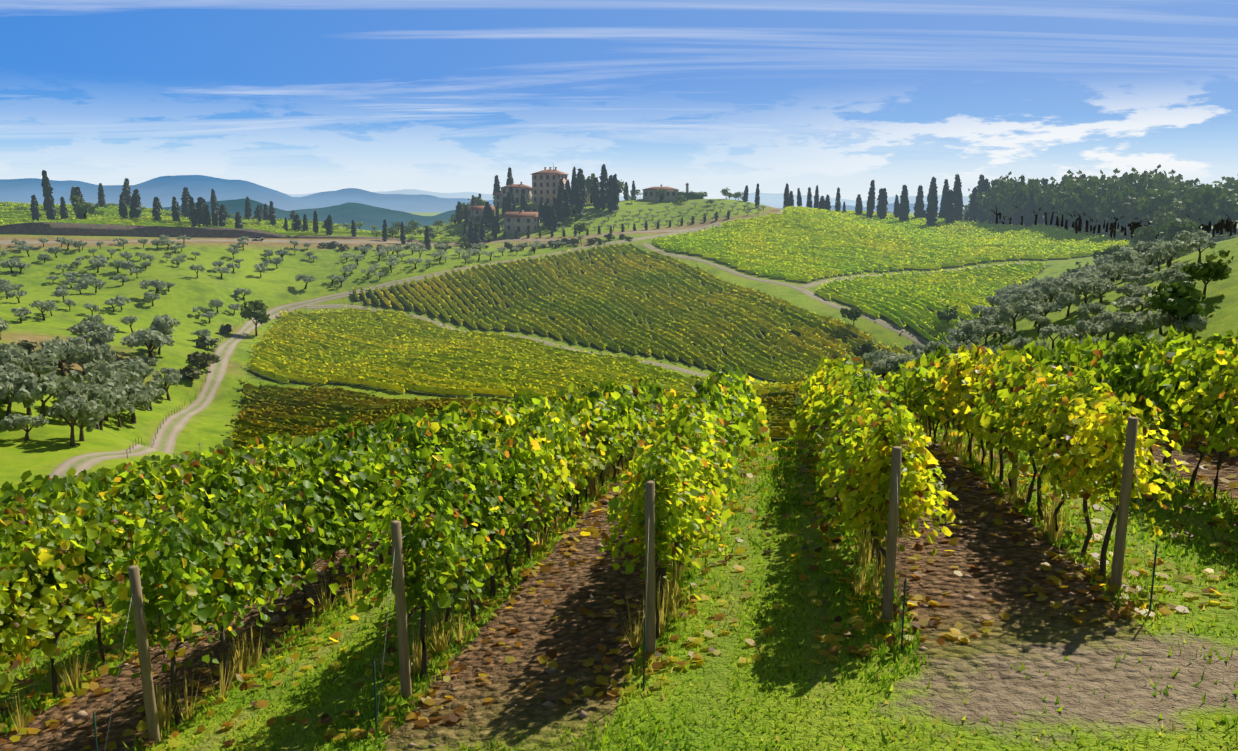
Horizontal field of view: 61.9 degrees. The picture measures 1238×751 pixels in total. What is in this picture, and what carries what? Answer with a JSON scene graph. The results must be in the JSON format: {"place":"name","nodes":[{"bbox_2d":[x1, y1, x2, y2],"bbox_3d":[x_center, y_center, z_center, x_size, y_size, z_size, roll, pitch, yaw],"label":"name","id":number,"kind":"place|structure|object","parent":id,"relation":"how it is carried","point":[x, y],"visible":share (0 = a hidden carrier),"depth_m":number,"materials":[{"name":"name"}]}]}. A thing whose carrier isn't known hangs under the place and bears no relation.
{"place":"outdoors","nodes":[
{"label":"outdoors","id":0,"kind":"place"},
{"bbox_2d":[151,198,455,230],"bbox_3d":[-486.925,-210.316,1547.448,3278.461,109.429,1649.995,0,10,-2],"label":"hills","id":1,"kind":"structure","parent":0,"point":[349,212],"depth_m":1706.15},
{"bbox_2d":[49,225,720,477],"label":"road","id":2,"kind":"structure","parent":0,"point":[172,427],"depth_m":239.91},
{"bbox_2d":[0,209,783,244],"bbox_3d":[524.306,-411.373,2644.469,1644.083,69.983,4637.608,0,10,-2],"label":"road","id":3,"kind":"structure","parent":0,"point":[223,240],"depth_m":412.92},
{"bbox_2d":[252,236,263,240],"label":"white car","id":4,"kind":"object","parent":3,"relation":"on","point":[257,238],"visible":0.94,"depth_m":392.01,"materials":[{"name":"white paint"}]},
{"bbox_2d":[0,175,963,211],"bbox_3d":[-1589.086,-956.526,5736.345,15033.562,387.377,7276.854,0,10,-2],"label":"hills","id":5,"kind":"structure","parent":0,"point":[165,190],"depth_m":6676.55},
{"bbox_2d":[0,199,1237,750],"bbox_3d":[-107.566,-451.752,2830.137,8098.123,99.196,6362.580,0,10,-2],"label":"terrain","id":6,"kind":"structure","parent":0,"point":[1034,637],"depth_m":12.48,"materials":[{"name":"green plant"}]},
{"bbox_2d":[0,235,317,445],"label":"olive trees","id":7,"kind":"object","parent":6,"relation":"on","point":[103,393],"visible":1,"depth_m":218.68,"materials":[{"name":"green plant"}]},
{"bbox_2d":[70,178,275,224],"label":"cypress trees","id":8,"kind":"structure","parent":6,"relation":"on","point":[270,215],"depth_m":440.42,"materials":[{"name":"green plant"}]},
{"bbox_2d":[126,320,242,457],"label":"bushes","id":9,"kind":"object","parent":6,"relation":"on","point":[174,408],"depth_m":198.26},
{"bbox_2d":[0,201,468,241],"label":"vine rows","id":10,"kind":"object","parent":6,"relation":"on","point":[8,216],"depth_m":411.51,"materials":[{"name":"green plant"}]},
{"bbox_2d":[158,198,326,230],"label":"cypress trees","id":11,"kind":"object","parent":6,"relation":"on","point":[295,217],"visible":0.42,"depth_m":430.10,"materials":[{"name":"green plant"}]},
{"bbox_2d":[0,202,493,245],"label":"olive trees","id":12,"kind":"object","parent":6,"relation":"on","point":[360,224],"depth_m":447.62,"materials":[{"name":"green plant"}]},
{"bbox_2d":[0,222,519,241],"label":"plowed field","id":13,"kind":"structure","parent":6,"relation":"on","point":[51,228],"depth_m":375.33,"materials":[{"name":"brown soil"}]},
{"bbox_2d":[69,195,586,335],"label":"broadleaf trees","id":14,"kind":"object","parent":6,"relation":"on","point":[256,310],"visible":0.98,"depth_m":298.46,"materials":[{"name":"green plant"}]},
{"bbox_2d":[326,235,583,286],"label":"olive trees","id":15,"kind":"object","parent":6,"relation":"on","point":[382,252],"visible":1,"depth_m":387.96,"materials":[{"name":"green plant"}]},
{"bbox_2d":[318,233,632,253],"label":"road bank bushes","id":16,"kind":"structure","parent":6,"relation":"on","point":[572,241],"depth_m":414.11,"materials":[{"name":"green plant"}]},
{"bbox_2d":[469,206,495,223],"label":"farmhouse","id":17,"kind":"object","parent":6,"relation":"on","point":[476,211],"visible":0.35,"depth_m":480.77,"materials":[{"name":"grey stone"}]},
{"bbox_2d":[17,324,950,380],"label":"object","id":18,"kind":"object","parent":6,"relation":"on","point":[189,373],"visible":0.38,"depth_m":249.41,"materials":[{"name":"green plant"}]},
{"bbox_2d":[492,192,501,207],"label":"villa annex","id":19,"kind":"object","parent":6,"relation":"on","point":[497,197],"visible":0.54,"depth_m":509.52,"materials":[{"name":"grey stone"}]},
{"bbox_2d":[500,182,531,204],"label":"villa wing","id":20,"kind":"structure","parent":6,"relation":"on","point":[517,188],"depth_m":507.04,"materials":[{"name":"beige paint"}]},
{"bbox_2d":[228,380,804,451],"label":"vine rows","id":21,"kind":"object","parent":6,"relation":"on","point":[282,410],"visible":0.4,"depth_m":223.64,"materials":[{"name":"green plant"}]},
{"bbox_2d":[502,209,540,233],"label":"farmhouse","id":22,"kind":"object","parent":6,"relation":"on","point":[521,222],"visible":1,"depth_m":458.61,"materials":[{"name":"beige paint"}]},
{"bbox_2d":[242,305,806,398],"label":"vine rows","id":23,"kind":"object","parent":6,"relation":"on","point":[379,358],"visible":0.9,"depth_m":270.92,"materials":[{"name":"green plant"}]},
{"bbox_2d":[305,304,754,382],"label":"track","id":24,"kind":"object","parent":6,"relation":"on","point":[449,328],"visible":0.31,"depth_m":318.93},
{"bbox_2d":[5,418,1071,731],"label":"vine trunks","id":25,"kind":"object","parent":6,"relation":"on","point":[439,642],"visible":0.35,"depth_m":12.45,"materials":[{"name":"brown wood"}]},
{"bbox_2d":[531,167,568,204],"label":"villa","id":26,"kind":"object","parent":6,"relation":"on","point":[545,182],"depth_m":497.78,"materials":[{"name":"beige paint"}]},
{"bbox_2d":[386,173,747,240],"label":"broadleaf trees","id":27,"kind":"object","parent":6,"relation":"on","point":[588,183],"visible":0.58,"depth_m":503.43,"materials":[{"name":"green plant"}]},
{"bbox_2d":[30,164,1146,245],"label":"cypress trees","id":28,"kind":"object","parent":6,"relation":"on","point":[951,206],"visible":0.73,"depth_m":482.97,"materials":[{"name":"green plant"}]},
{"bbox_2d":[584,187,592,202],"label":"villa block","id":29,"kind":"structure","parent":6,"relation":"on","point":[588,199],"depth_m":512.83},
{"bbox_2d":[467,211,729,238],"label":"olive trees","id":30,"kind":"object","parent":6,"relation":"on","point":[575,232],"visible":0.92,"depth_m":447.76,"materials":[{"name":"green plant"}]},
{"bbox_2d":[4,359,1206,742],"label":"wooden posts","id":31,"kind":"object","parent":6,"relation":"on","point":[650,581],"visible":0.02,"depth_m":10.76,"materials":[{"name":"brown wood"}]},
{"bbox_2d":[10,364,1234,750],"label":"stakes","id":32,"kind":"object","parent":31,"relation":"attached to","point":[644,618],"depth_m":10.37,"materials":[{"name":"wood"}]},
{"bbox_2d":[0,420,1237,750],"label":"grass","id":33,"kind":"structure","parent":6,"relation":"on","point":[788,486],"depth_m":12.05,"materials":[{"name":"green plant"}]},
{"bbox_2d":[0,422,1237,750],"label":"leaf litter","id":34,"kind":"object","parent":6,"relation":"on","point":[388,726],"visible":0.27,"depth_m":12.47,"materials":[{"name":"plant"}]},
{"bbox_2d":[0,325,1237,723],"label":"vine","id":35,"kind":"object","parent":6,"relation":"on","point":[484,463],"depth_m":13.65,"materials":[{"name":"green plant"}]},
{"bbox_2d":[476,200,765,234],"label":"olive trees","id":36,"kind":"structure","parent":6,"relation":"on","point":[669,210],"depth_m":477.45,"materials":[{"name":"green plant"}]},
{"bbox_2d":[63,433,1196,748],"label":"soil clods","id":37,"kind":"object","parent":6,"relation":"on","point":[611,629],"visible":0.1,"depth_m":12.32,"materials":[{"name":"brown soil"}]},
{"bbox_2d":[352,242,910,383],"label":"vine rows","id":38,"kind":"object","parent":6,"relation":"on","point":[738,303],"visible":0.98,"depth_m":327.98,"materials":[{"name":"green plant"}]},
{"bbox_2d":[642,185,678,200],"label":"house","id":39,"kind":"structure","parent":6,"relation":"on","point":[671,194],"depth_m":517.30,"materials":[{"name":"beige paint"}]},
{"bbox_2d":[678,192,702,199],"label":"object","id":40,"kind":"object","parent":6,"relation":"on","point":[697,195],"visible":0.4,"depth_m":522.21,"materials":[{"name":"green plant"}]},
{"bbox_2d":[643,244,928,345],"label":"track","id":41,"kind":"structure","parent":6,"relation":"on","point":[909,335],"depth_m":339.88,"materials":[{"name":"beige soil"}]},
{"bbox_2d":[652,206,1131,281],"bbox_3d":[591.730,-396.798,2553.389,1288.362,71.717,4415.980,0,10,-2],"label":"vine rows","id":42,"kind":"object","parent":6,"relation":"on","point":[822,243],"visible":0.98,"depth_m":416.80,"materials":[{"name":"green plant"}]},
{"bbox_2d":[815,261,1045,343],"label":"vine rows","id":43,"kind":"object","parent":6,"relation":"on","point":[917,292],"visible":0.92,"depth_m":336.08,"materials":[{"name":"green plant"}]},
{"bbox_2d":[922,210,1089,228],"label":"cypress trees","id":44,"kind":"object","parent":6,"relation":"on","point":[990,219],"visible":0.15,"depth_m":503.23,"materials":[{"name":"green plant"}]},
{"bbox_2d":[840,212,1233,371],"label":"broadleaf trees","id":45,"kind":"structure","parent":6,"relation":"on","point":[1177,299],"depth_m":190.75,"materials":[{"name":"green plant"}]},
{"bbox_2d":[863,230,1216,429],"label":"olive trees","id":46,"kind":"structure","parent":6,"relation":"on","point":[1105,271],"depth_m":221.47,"materials":[{"name":"green plant"}]},
{"bbox_2d":[887,164,1237,238],"bbox_3d":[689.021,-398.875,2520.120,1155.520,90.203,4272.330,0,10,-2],"label":"broadleaf trees","id":47,"kind":"object","parent":6,"relation":"on","point":[1146,199],"visible":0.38,"depth_m":442.72,"materials":[{"name":"green plant"}]},
{"bbox_2d":[0,0,1237,200],"label":"sky","id":48,"kind":"structure","parent":0,"point":[284,96],"materials":[{"name":"blue"}]},
{"bbox_2d":[284,189,969,208],"bbox_3d":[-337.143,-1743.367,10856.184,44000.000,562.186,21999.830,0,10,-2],"label":"hills","id":49,"kind":"structure","parent":0,"point":[772,200],"depth_m":17319.89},
{"bbox_2d":[799,262,1025,287],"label":"track","id":50,"kind":"structure","parent":0,"point":[814,283],"depth_m":368.23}
]}

